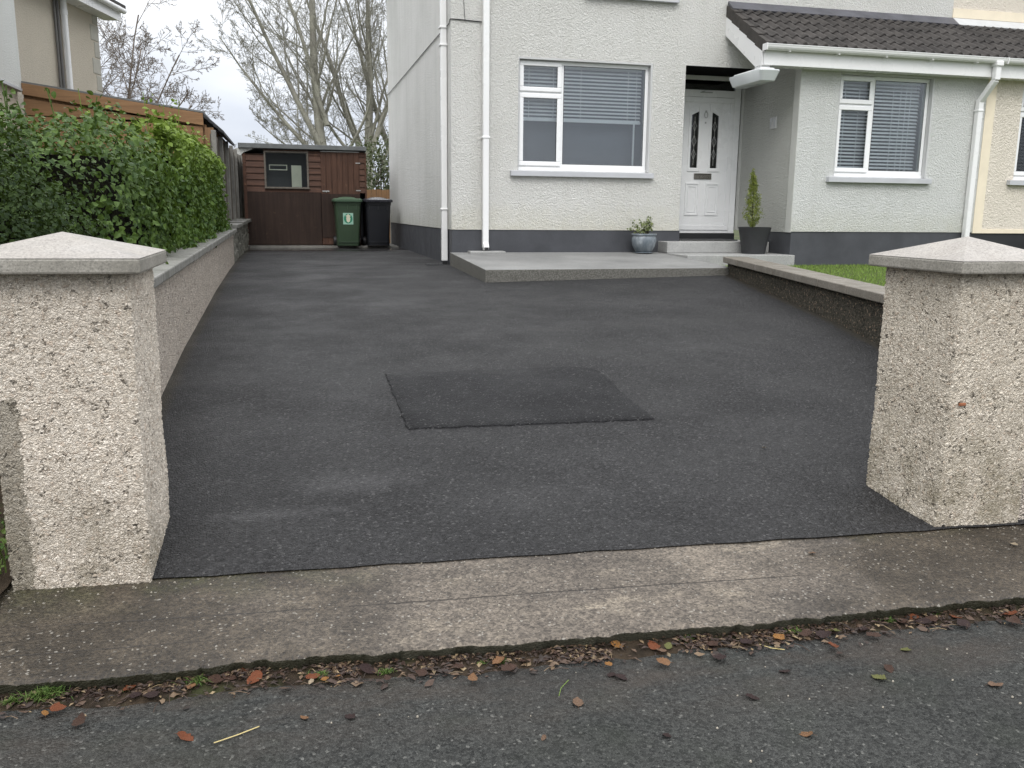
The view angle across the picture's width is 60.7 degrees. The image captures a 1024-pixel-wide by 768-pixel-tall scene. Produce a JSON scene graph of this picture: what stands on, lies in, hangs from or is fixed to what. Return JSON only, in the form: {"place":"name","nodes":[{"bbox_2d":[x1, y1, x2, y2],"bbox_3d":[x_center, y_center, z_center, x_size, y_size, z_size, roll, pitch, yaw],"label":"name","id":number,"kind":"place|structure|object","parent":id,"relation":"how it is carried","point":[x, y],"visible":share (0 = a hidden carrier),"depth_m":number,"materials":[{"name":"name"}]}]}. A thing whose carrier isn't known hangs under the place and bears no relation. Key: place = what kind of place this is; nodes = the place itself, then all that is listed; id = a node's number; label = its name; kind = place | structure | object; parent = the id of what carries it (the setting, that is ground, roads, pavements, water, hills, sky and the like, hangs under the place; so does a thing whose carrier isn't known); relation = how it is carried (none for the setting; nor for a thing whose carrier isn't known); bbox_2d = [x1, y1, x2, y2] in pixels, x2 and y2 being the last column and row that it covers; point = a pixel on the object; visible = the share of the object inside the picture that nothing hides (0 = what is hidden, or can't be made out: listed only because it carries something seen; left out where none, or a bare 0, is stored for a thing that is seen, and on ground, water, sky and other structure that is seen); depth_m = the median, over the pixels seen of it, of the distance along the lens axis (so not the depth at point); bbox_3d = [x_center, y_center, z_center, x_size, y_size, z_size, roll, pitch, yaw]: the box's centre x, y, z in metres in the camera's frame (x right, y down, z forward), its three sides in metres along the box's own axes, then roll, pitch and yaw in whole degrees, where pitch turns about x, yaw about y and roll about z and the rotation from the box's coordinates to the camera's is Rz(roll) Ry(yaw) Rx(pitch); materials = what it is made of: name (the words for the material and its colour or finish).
{"place":"outdoors","nodes":[
{"label":"outdoors","id":0,"kind":"place"},
{"bbox_2d":[97,0,389,188],"label":"sky","id":1,"kind":"structure","parent":0,"point":[226,82],"materials":[{"name":"white"}]},
{"bbox_2d":[0,618,1023,767],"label":"road","id":2,"kind":"structure","parent":0,"point":[931,714],"depth_m":2.52,"materials":[{"name":"grey asphalt"}]},
{"bbox_2d":[46,702,66,710],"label":"fallen leaf","id":3,"kind":"object","parent":2,"relation":"on","point":[58,706],"visible":1,"depth_m":2.52,"materials":[{"name":"plant"}]},
{"bbox_2d":[71,712,85,729],"bbox_3d":[-1.217,0.947,2.455,0.038,0.011,0.058,-8,22,-2],"label":"fallen leaf","id":4,"kind":"object","parent":2,"relation":"on","point":[79,719],"visible":1,"depth_m":2.46,"materials":[{"name":"brown plant"}]},
{"bbox_2d":[174,731,193,740],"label":"fallen leaf","id":5,"kind":"object","parent":2,"relation":"on","point":[183,735],"visible":1,"depth_m":2.41,"materials":[{"name":"brown plant"}]},
{"bbox_2d":[214,726,258,742],"bbox_3d":[-0.761,0.972,2.421,0.129,0.003,0.006,-8,14,-38],"label":"straw","id":6,"kind":"object","parent":2,"relation":"on","point":[236,735],"visible":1,"depth_m":2.42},
{"bbox_2d":[345,713,356,718],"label":"fallen leaf","id":7,"kind":"object","parent":2,"relation":"on","point":[350,715],"visible":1,"depth_m":2.52,"materials":[{"name":"brown plant"}]},
{"bbox_2d":[383,674,390,681],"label":"fallen leaf","id":8,"kind":"object","parent":2,"relation":"on","point":[387,677],"visible":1,"depth_m":2.71,"materials":[{"name":"brown plant"}]},
{"bbox_2d":[416,668,426,675],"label":"fallen leaf","id":9,"kind":"object","parent":2,"relation":"on","point":[422,672],"visible":1,"depth_m":2.74,"materials":[{"name":"brown plant"}]},
{"bbox_2d":[468,673,477,682],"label":"fallen leaf","id":10,"kind":"object","parent":2,"relation":"on","point":[473,677],"visible":1,"depth_m":2.71,"materials":[{"name":"orange plant"}]},
{"bbox_2d":[500,663,516,670],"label":"fallen leaf","id":11,"kind":"object","parent":2,"relation":"on","point":[508,667],"visible":1,"depth_m":2.77,"materials":[{"name":"brown plant"}]},
{"bbox_2d":[0,527,1021,761],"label":"grit","id":12,"kind":"object","parent":2,"relation":"on","point":[417,716],"visible":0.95,"depth_m":3.12,"materials":[{"name":"grey gravel"}]},
{"bbox_2d":[0,606,1023,711],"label":"gutter soil","id":13,"kind":"structure","parent":2,"relation":"on","point":[293,676],"depth_m":2.80,"materials":[{"name":"brown soil"}]},
{"bbox_2d":[3,695,29,706],"bbox_3d":[-1.471,0.925,2.558,0.124,0.024,0.063,1,11,2],"label":"grass tuft","id":14,"kind":"object","parent":13,"relation":"on","point":[7,701],"visible":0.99,"depth_m":2.56,"materials":[{"name":"green plant"}]},
{"bbox_2d":[10,685,72,702],"bbox_3d":[-1.383,0.912,2.583,0.197,0.042,0.138,-2,11,-14],"label":"grass tuft","id":15,"kind":"object","parent":13,"relation":"on","point":[47,691],"visible":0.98,"depth_m":2.58,"materials":[{"name":"green plant"}]},
{"bbox_2d":[123,685,135,690],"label":"fallen leaf","id":16,"kind":"object","parent":13,"relation":"on","point":[127,688],"visible":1,"depth_m":2.63,"materials":[{"name":"brown plant"}]},
{"bbox_2d":[129,692,140,700],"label":"fallen leaf","id":17,"kind":"object","parent":13,"relation":"on","point":[131,695],"visible":1,"depth_m":2.60,"materials":[{"name":"brown plant"}]},
{"bbox_2d":[143,691,158,697],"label":"fallen leaf","id":18,"kind":"object","parent":13,"relation":"on","point":[151,694],"visible":1,"depth_m":2.60,"materials":[{"name":"brown plant"}]},
{"bbox_2d":[173,673,210,686],"bbox_3d":[-0.970,0.905,2.678,0.136,0.027,0.072,2,11,6],"label":"grass tuft","id":19,"kind":"object","parent":13,"relation":"on","point":[198,681],"visible":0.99,"depth_m":2.67,"materials":[{"name":"green plant"}]},
{"bbox_2d":[204,674,223,682],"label":"fallen leaf","id":20,"kind":"object","parent":13,"relation":"on","point":[216,678],"visible":1,"depth_m":2.69,"materials":[{"name":"brown plant"}]},
{"bbox_2d":[222,673,235,679],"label":"fallen leaf","id":21,"kind":"object","parent":13,"relation":"on","point":[231,677],"visible":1,"depth_m":2.70,"materials":[{"name":"plant"}]},
{"bbox_2d":[302,673,319,680],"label":"fallen leaf","id":22,"kind":"object","parent":13,"relation":"on","point":[310,676],"visible":1,"depth_m":2.71,"materials":[{"name":"orange plant"}]},
{"bbox_2d":[308,670,327,679],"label":"grass tuft","id":23,"kind":"object","parent":13,"relation":"on","point":[323,671],"visible":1,"depth_m":2.73,"materials":[{"name":"green plant"}]},
{"bbox_2d":[359,663,374,672],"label":"fallen leaf","id":24,"kind":"object","parent":13,"relation":"on","point":[367,668],"visible":1,"depth_m":2.75,"materials":[{"name":"plant"}]},
{"bbox_2d":[376,667,395,675],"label":"grass tuft","id":25,"kind":"object","parent":13,"relation":"on","point":[385,671],"visible":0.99,"depth_m":2.75,"materials":[{"name":"green plant"}]},
{"bbox_2d":[453,663,463,667],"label":"fallen leaf","id":26,"kind":"object","parent":13,"relation":"on","point":[456,665],"visible":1,"depth_m":2.78,"materials":[{"name":"brown plant"}]},
{"bbox_2d":[492,656,504,663],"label":"fallen leaf","id":27,"kind":"object","parent":13,"relation":"on","point":[497,659],"visible":1,"depth_m":2.81,"materials":[{"name":"orange plant"}]},
{"bbox_2d":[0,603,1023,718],"bbox_3d":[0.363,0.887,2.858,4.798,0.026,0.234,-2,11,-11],"label":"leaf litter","id":28,"kind":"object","parent":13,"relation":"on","point":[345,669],"visible":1,"depth_m":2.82,"materials":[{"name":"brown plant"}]},
{"bbox_2d":[247,670,262,683],"bbox_3d":[-0.791,0.901,2.697,0.041,0.011,0.077,16,23,20],"label":"fallen leaf","id":29,"kind":"object","parent":28,"relation":"on","point":[255,675],"visible":1,"depth_m":2.70,"materials":[{"name":"orange plant"}]},
{"bbox_2d":[707,641,717,645],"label":"fallen leaf","id":30,"kind":"object","parent":28,"relation":"on","point":[712,643],"visible":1,"depth_m":2.94,"materials":[{"name":"brown plant"}]},
{"bbox_2d":[739,638,751,646],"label":"fallen leaf","id":31,"kind":"object","parent":28,"relation":"on","point":[745,641],"visible":1,"depth_m":2.96,"materials":[{"name":"brown plant"}]},
{"bbox_2d":[799,629,812,635],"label":"fallen leaf","id":32,"kind":"object","parent":28,"relation":"on","point":[804,632],"visible":1,"depth_m":3.02,"materials":[{"name":"brown plant"}]},
{"bbox_2d":[896,618,907,622],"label":"fallen leaf","id":33,"kind":"object","parent":28,"relation":"on","point":[903,620],"visible":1,"depth_m":3.12,"materials":[{"name":"brown plant"}]},
{"bbox_2d":[915,617,933,623],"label":"fallen leaf","id":34,"kind":"object","parent":28,"relation":"on","point":[925,620],"visible":1,"depth_m":3.11,"materials":[{"name":"brown plant"}]},
{"bbox_2d":[925,615,938,620],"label":"fallen leaf","id":35,"kind":"object","parent":28,"relation":"on","point":[933,618],"visible":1,"depth_m":3.14,"materials":[{"name":"brown plant"}]},
{"bbox_2d":[1002,610,1020,614],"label":"fallen leaf","id":36,"kind":"object","parent":28,"relation":"on","point":[1012,612],"visible":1,"depth_m":3.18,"materials":[{"name":"brown plant"}]},
{"bbox_2d":[610,640,622,647],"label":"fallen leaf","id":37,"kind":"object","parent":13,"relation":"on","point":[616,643],"visible":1,"depth_m":2.93,"materials":[{"name":"orange plant"}]},
{"bbox_2d":[648,640,659,651],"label":"fallen leaf","id":38,"kind":"object","parent":13,"relation":"on","point":[653,645],"visible":1,"depth_m":2.92,"materials":[{"name":"plant"}]},
{"bbox_2d":[664,642,671,648],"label":"fallen leaf","id":39,"kind":"object","parent":13,"relation":"on","point":[667,645],"visible":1,"depth_m":2.92,"materials":[{"name":"green plant"}]},
{"bbox_2d":[773,634,784,639],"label":"fallen leaf","id":40,"kind":"object","parent":13,"relation":"on","point":[777,636],"visible":1,"depth_m":2.99,"materials":[{"name":"orange plant"}]},
{"bbox_2d":[784,625,801,633],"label":"grass tuft","id":41,"kind":"object","parent":13,"relation":"on","point":[794,630],"visible":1,"depth_m":3.04,"materials":[{"name":"green plant"}]},
{"bbox_2d":[876,617,895,621],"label":"grass tuft","id":42,"kind":"object","parent":13,"relation":"on","point":[890,620],"visible":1,"depth_m":3.13,"materials":[{"name":"plant"}]},
{"bbox_2d":[905,613,918,618],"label":"fallen leaf","id":43,"kind":"object","parent":13,"relation":"on","point":[912,614],"visible":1,"depth_m":3.15,"materials":[{"name":"brown plant"}]},
{"bbox_2d":[572,697,583,709],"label":"fallen leaf","id":44,"kind":"object","parent":2,"relation":"on","point":[577,701],"visible":1,"depth_m":2.60,"materials":[{"name":"beige plant"}]},
{"bbox_2d":[607,672,615,676],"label":"fallen leaf","id":45,"kind":"object","parent":2,"relation":"on","point":[610,674],"visible":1,"depth_m":2.76,"materials":[{"name":"brown plant"}]},
{"bbox_2d":[615,673,627,679],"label":"fallen leaf","id":46,"kind":"object","parent":2,"relation":"on","point":[622,676],"visible":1,"depth_m":2.75,"materials":[{"name":"brown plant"}]},
{"bbox_2d":[656,657,672,664],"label":"fallen leaf","id":47,"kind":"object","parent":2,"relation":"on","point":[664,661],"visible":1,"depth_m":2.82,"materials":[{"name":"orange plant"}]},
{"bbox_2d":[713,653,726,659],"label":"fallen leaf","id":48,"kind":"object","parent":2,"relation":"on","point":[719,656],"visible":1,"depth_m":2.85,"materials":[{"name":"plant"}]},
{"bbox_2d":[744,693,759,699],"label":"fallen leaf","id":49,"kind":"object","parent":2,"relation":"on","point":[752,696],"visible":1,"depth_m":2.64,"materials":[{"name":"brown plant"}]},
{"bbox_2d":[800,731,816,736],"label":"fallen leaf","id":50,"kind":"object","parent":2,"relation":"on","point":[809,733],"visible":1,"depth_m":2.45,"materials":[{"name":"brown plant"}]},
{"bbox_2d":[815,630,830,637],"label":"fallen leaf","id":51,"kind":"object","parent":2,"relation":"on","point":[822,633],"visible":1,"depth_m":3.01,"materials":[{"name":"brown plant"}]},
{"bbox_2d":[863,632,880,636],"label":"fallen leaf","id":52,"kind":"object","parent":2,"relation":"on","point":[874,634],"visible":1,"depth_m":3.01,"materials":[{"name":"brown plant"}]},
{"bbox_2d":[872,674,885,678],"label":"fallen leaf","id":53,"kind":"object","parent":2,"relation":"on","point":[877,676],"visible":1,"depth_m":2.76,"materials":[{"name":"green plant"}]},
{"bbox_2d":[883,664,893,672],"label":"fallen leaf","id":54,"kind":"object","parent":2,"relation":"on","point":[889,668],"visible":1,"depth_m":2.81,"materials":[{"name":"brown plant"}]},
{"bbox_2d":[957,618,970,626],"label":"fallen leaf","id":55,"kind":"object","parent":2,"relation":"on","point":[962,622],"visible":1,"depth_m":3.11,"materials":[{"name":"brown plant"}]},
{"bbox_2d":[988,681,1002,685],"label":"fallen leaf","id":56,"kind":"object","parent":2,"relation":"on","point":[991,683],"visible":1,"depth_m":2.72,"materials":[{"name":"brown plant"}]},
{"bbox_2d":[1005,615,1020,624],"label":"fallen leaf","id":57,"kind":"object","parent":2,"relation":"on","point":[1014,619],"visible":1,"depth_m":3.13,"materials":[{"name":"plant"}]},
{"bbox_2d":[0,524,1023,693],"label":"footpath","id":58,"kind":"structure","parent":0,"point":[288,619],"depth_m":3.12,"materials":[{"name":"concrete"}]},
{"bbox_2d":[0,232,169,590],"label":"gate pillar","id":59,"kind":"structure","parent":58,"relation":"on","point":[84,482],"depth_m":3.09,"materials":[{"name":"concrete"}]},
{"bbox_2d":[866,236,1023,526],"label":"gate pillar","id":60,"kind":"structure","parent":58,"relation":"on","point":[946,446],"depth_m":3.85,"materials":[{"name":"concrete"}]},
{"bbox_2d":[390,230,739,243],"bbox_3d":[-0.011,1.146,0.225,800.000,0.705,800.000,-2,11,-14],"label":"ground","id":61,"kind":"structure","parent":0,"point":[736,235],"depth_m":34.54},
{"bbox_2d":[0,475,11,593],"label":"planting bed","id":62,"kind":"object","parent":61,"relation":"on","point":[5,579],"depth_m":3.29,"materials":[{"name":"soil"}]},
{"bbox_2d":[0,512,9,573],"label":"bed weeds","id":63,"kind":"object","parent":62,"relation":"on","point":[3,540],"visible":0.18,"depth_m":3.33,"materials":[{"name":"green plant"}]},
{"bbox_2d":[0,108,115,244],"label":"dark shrub","id":64,"kind":"object","parent":62,"relation":"on","point":[14,227],"visible":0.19,"depth_m":4.56,"materials":[{"name":"green plant"}]},
{"bbox_2d":[0,80,202,263],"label":"laurel shrub","id":65,"kind":"object","parent":62,"relation":"on","point":[123,213],"visible":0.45,"depth_m":6.13,"materials":[{"name":"green plant"}]},
{"bbox_2d":[0,0,126,150],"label":"house","id":66,"kind":"structure","parent":61,"relation":"on","point":[55,43],"depth_m":14.93,"materials":[{"name":"paint"}]},
{"bbox_2d":[21,81,234,155],"bbox_3d":[-5.935,-3.258,14.128,2.715,2.635,3.040,-2,11,-14],"label":"fence","id":67,"kind":"object","parent":61,"relation":"on","point":[37,97],"visible":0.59,"depth_m":12.46,"materials":[{"name":"wood"}]},
{"bbox_2d":[72,88,231,247],"bbox_3d":[-3.841,-2.047,9.901,1.049,1.927,4.975,-2,11,-14],"label":"privet hedge","id":68,"kind":"object","parent":61,"relation":"on","point":[201,198],"visible":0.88,"depth_m":8.27,"materials":[{"name":"green plant"}]},
{"bbox_2d":[97,0,234,147],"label":"bare tree","id":69,"kind":"object","parent":61,"relation":"on","point":[129,89],"visible":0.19,"depth_m":26.96,"materials":[{"name":"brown plant"}]},
{"bbox_2d":[153,228,236,395],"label":"boundary wall","id":70,"kind":"structure","parent":61,"relation":"on","point":[187,282],"depth_m":6.69,"materials":[{"name":"concrete"}]},
{"bbox_2d":[215,219,250,260],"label":"stone wall","id":71,"kind":"structure","parent":61,"relation":"on","point":[241,239],"depth_m":14.61,"materials":[{"name":"stone"}]},
{"bbox_2d":[210,130,244,220],"bbox_3d":[-5.123,-3.600,16.002,0.095,1.600,7.900,-2,11,-14],"label":"panel fence","id":72,"kind":"object","parent":71,"relation":"on","point":[230,157],"visible":0.62,"depth_m":15.83,"materials":[{"name":"wood"}]},
{"bbox_2d":[193,0,388,159],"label":"bare tree","id":73,"kind":"object","parent":61,"relation":"on","point":[317,133],"visible":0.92,"depth_m":37.04,"materials":[{"name":"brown plant"}]},
{"bbox_2d":[250,246,384,247],"bbox_3d":[-3.943,-2.769,17.807,2.690,0.095,0.047,-2,11,-14],"label":"timber edging","id":74,"kind":"object","parent":61,"relation":"on","point":[313,246],"visible":0.34,"depth_m":17.76,"materials":[{"name":"wood"}]},
{"bbox_2d":[257,0,388,188],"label":"bare tree","id":75,"kind":"object","parent":61,"relation":"on","point":[349,118],"visible":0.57,"depth_m":38.55,"materials":[{"name":"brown plant"}]},
{"bbox_2d":[248,244,398,247],"bbox_3d":[-4.143,-2.943,19.089,3.030,0.238,2.550,-2,11,-14],"label":"shed base","id":76,"kind":"object","parent":61,"relation":"on","point":[391,245],"visible":0.14,"depth_m":18.02,"materials":[{"name":"concrete"}]},
{"bbox_2d":[235,143,366,244],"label":"garden shed","id":77,"kind":"structure","parent":76,"relation":"on","point":[291,191],"depth_m":17.86,"materials":[{"name":"brown wood"}]},
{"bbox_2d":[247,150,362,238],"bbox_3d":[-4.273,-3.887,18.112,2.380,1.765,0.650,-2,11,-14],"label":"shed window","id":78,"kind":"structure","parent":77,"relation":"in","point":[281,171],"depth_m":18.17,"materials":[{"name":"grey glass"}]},
{"bbox_2d":[320,151,360,244],"bbox_3d":[-3.517,-3.818,18.007,0.800,1.884,0.082,-2,11,-14],"label":"shed door","id":79,"kind":"structure","parent":77,"relation":"in","point":[340,175],"depth_m":17.93,"materials":[{"name":"brown wood"}]},
{"bbox_2d":[331,197,362,245],"bbox_3d":[-3.358,-3.309,17.818,0.585,0.985,0.779,-2,11,-14],"label":"wheelie bin","id":80,"kind":"object","parent":76,"relation":"on","point":[347,217],"visible":1,"depth_m":17.53,"materials":[{"name":"plastic"}]},
{"bbox_2d":[362,197,392,245],"bbox_3d":[-2.776,-3.336,17.983,0.585,0.985,0.779,-2,11,-14],"label":"wheelie bin","id":81,"kind":"object","parent":76,"relation":"on","point":[377,218],"visible":0.97,"depth_m":17.70,"materials":[{"name":"plastic"}]},
{"bbox_2d":[326,0,388,169],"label":"bare tree","id":82,"kind":"object","parent":61,"relation":"on","point":[348,86],"visible":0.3,"depth_m":39.14,"materials":[{"name":"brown plant"}]},
{"bbox_2d":[346,130,389,192],"bbox_3d":[-3.569,-5.487,24.315,2.831,3.013,2.405,-2,11,-14],"label":"back bush","id":83,"kind":"object","parent":61,"relation":"on","point":[382,167],"visible":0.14,"depth_m":23.70,"materials":[{"name":"green plant"}]},
{"bbox_2d":[367,189,390,242],"bbox_3d":[-2.436,-4.250,22.224,3.765,1.328,0.080,-2,11,-14],"label":"back fence","id":84,"kind":"object","parent":61,"relation":"on","point":[380,193],"visible":0.03,"depth_m":21.86,"materials":[{"name":"brown wood"}]},
{"bbox_2d":[386,0,1008,264],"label":"house","id":85,"kind":"structure","parent":61,"relation":"on","point":[850,132],"depth_m":12.77,"materials":[{"name":"paint"}]},
{"bbox_2d":[510,57,653,178],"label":"window","id":86,"kind":"structure","parent":85,"relation":"in","point":[591,117],"depth_m":12.77,"materials":[{"name":"white plastic"}]},
{"bbox_2d":[634,0,679,3],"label":"window","id":87,"kind":"structure","parent":85,"relation":"in","point":[663,1],"depth_m":12.39,"materials":[{"name":"white plastic"}]},
{"bbox_2d":[826,72,935,183],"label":"window","id":88,"kind":"structure","parent":85,"relation":"in","point":[885,134],"depth_m":12.90,"materials":[{"name":"white plastic"}]},
{"bbox_2d":[660,252,794,265],"bbox_3d":[3.134,-1.754,12.890,1.678,0.334,1.010,-2,11,-14],"label":"front door step","id":89,"kind":"structure","parent":61,"relation":"on","point":[717,258],"depth_m":12.48,"materials":[{"name":"concrete"}]},
{"bbox_2d":[738,227,771,253],"bbox_3d":[3.560,-2.112,12.859,0.420,0.388,0.420,-2,11,-14],"label":"plant pot","id":90,"kind":"object","parent":89,"relation":"on","point":[753,240],"visible":0.99,"depth_m":12.71,"materials":[{"name":"plastic"}]},
{"bbox_2d":[742,168,763,226],"bbox_3d":[3.515,-2.686,12.740,0.355,0.908,0.346,-2,11,-14],"label":"dwarf conifer","id":91,"kind":"object","parent":90,"relation":"on","point":[754,186],"visible":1,"depth_m":12.71,"materials":[{"name":"green plant"}]},
{"bbox_2d":[723,257,884,345],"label":"garden wall","id":92,"kind":"structure","parent":61,"relation":"on","point":[855,306],"depth_m":8.01,"materials":[{"name":"grey concrete"}]},
{"bbox_2d":[952,0,1023,248],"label":"attached house","id":93,"kind":"structure","parent":61,"relation":"on","point":[998,25],"depth_m":13.33,"materials":[{"name":"beige paint"}]},
{"bbox_2d":[1006,89,1023,184],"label":"window","id":94,"kind":"structure","parent":93,"relation":"in","point":[1018,177],"depth_m":13.39,"materials":[{"name":"white plastic"}]},
{"bbox_2d":[1018,477,1023,519],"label":"front wall","id":95,"kind":"structure","parent":61,"relation":"on","point":[1021,514],"depth_m":3.96,"materials":[{"name":"concrete"}]},
{"bbox_2d":[152,247,1023,578],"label":"driveway","id":96,"kind":"structure","parent":0,"point":[292,441],"depth_m":4.97,"materials":[{"name":"black asphalt"}]},
{"bbox_2d":[385,366,654,429],"bbox_3d":[-0.006,0.066,5.514,1.466,0.143,1.169,-2,11,-14],"label":"tarmac patch","id":97,"kind":"object","parent":96,"relation":"on","point":[498,397],"visible":1,"depth_m":5.42,"materials":[{"name":"black asphalt"}]},
{"bbox_2d":[450,252,728,282],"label":"patio","id":98,"kind":"structure","parent":96,"relation":"on","point":[523,266],"depth_m":10.89,"materials":[{"name":"concrete"}]},
{"bbox_2d":[467,251,505,253],"bbox_3d":[-0.362,-1.869,12.395,0.510,0.033,0.210,-2,11,-14],"label":"splash slab","id":99,"kind":"object","parent":98,"relation":"on","point":[487,252],"depth_m":12.30,"materials":[{"name":"concrete"}]},
{"bbox_2d":[631,233,656,252],"bbox_3d":[1.932,-2.064,12.821,0.376,0.278,0.376,-2,11,-14],"label":"plant pot","id":100,"kind":"object","parent":98,"relation":"on","point":[643,243],"visible":0.96,"depth_m":12.69,"materials":[{"name":"metal"}]},
{"bbox_2d":[627,216,654,233],"bbox_3d":[1.891,-2.302,12.751,0.390,0.306,0.253,-6,13,-31],"label":"potted shrub","id":101,"kind":"object","parent":100,"relation":"on","point":[648,226],"visible":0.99,"depth_m":12.73,"materials":[{"name":"green plant"}]},
{"bbox_2d":[679,239,737,240],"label":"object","id":102,"kind":"object","parent":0,"point":[707,240],"depth_m":13.50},
{"bbox_2d":[723,263,886,285],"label":"lawn","id":103,"kind":"structure","parent":0,"point":[844,273],"depth_m":11.17,"materials":[{"name":"plant"}]}
]}

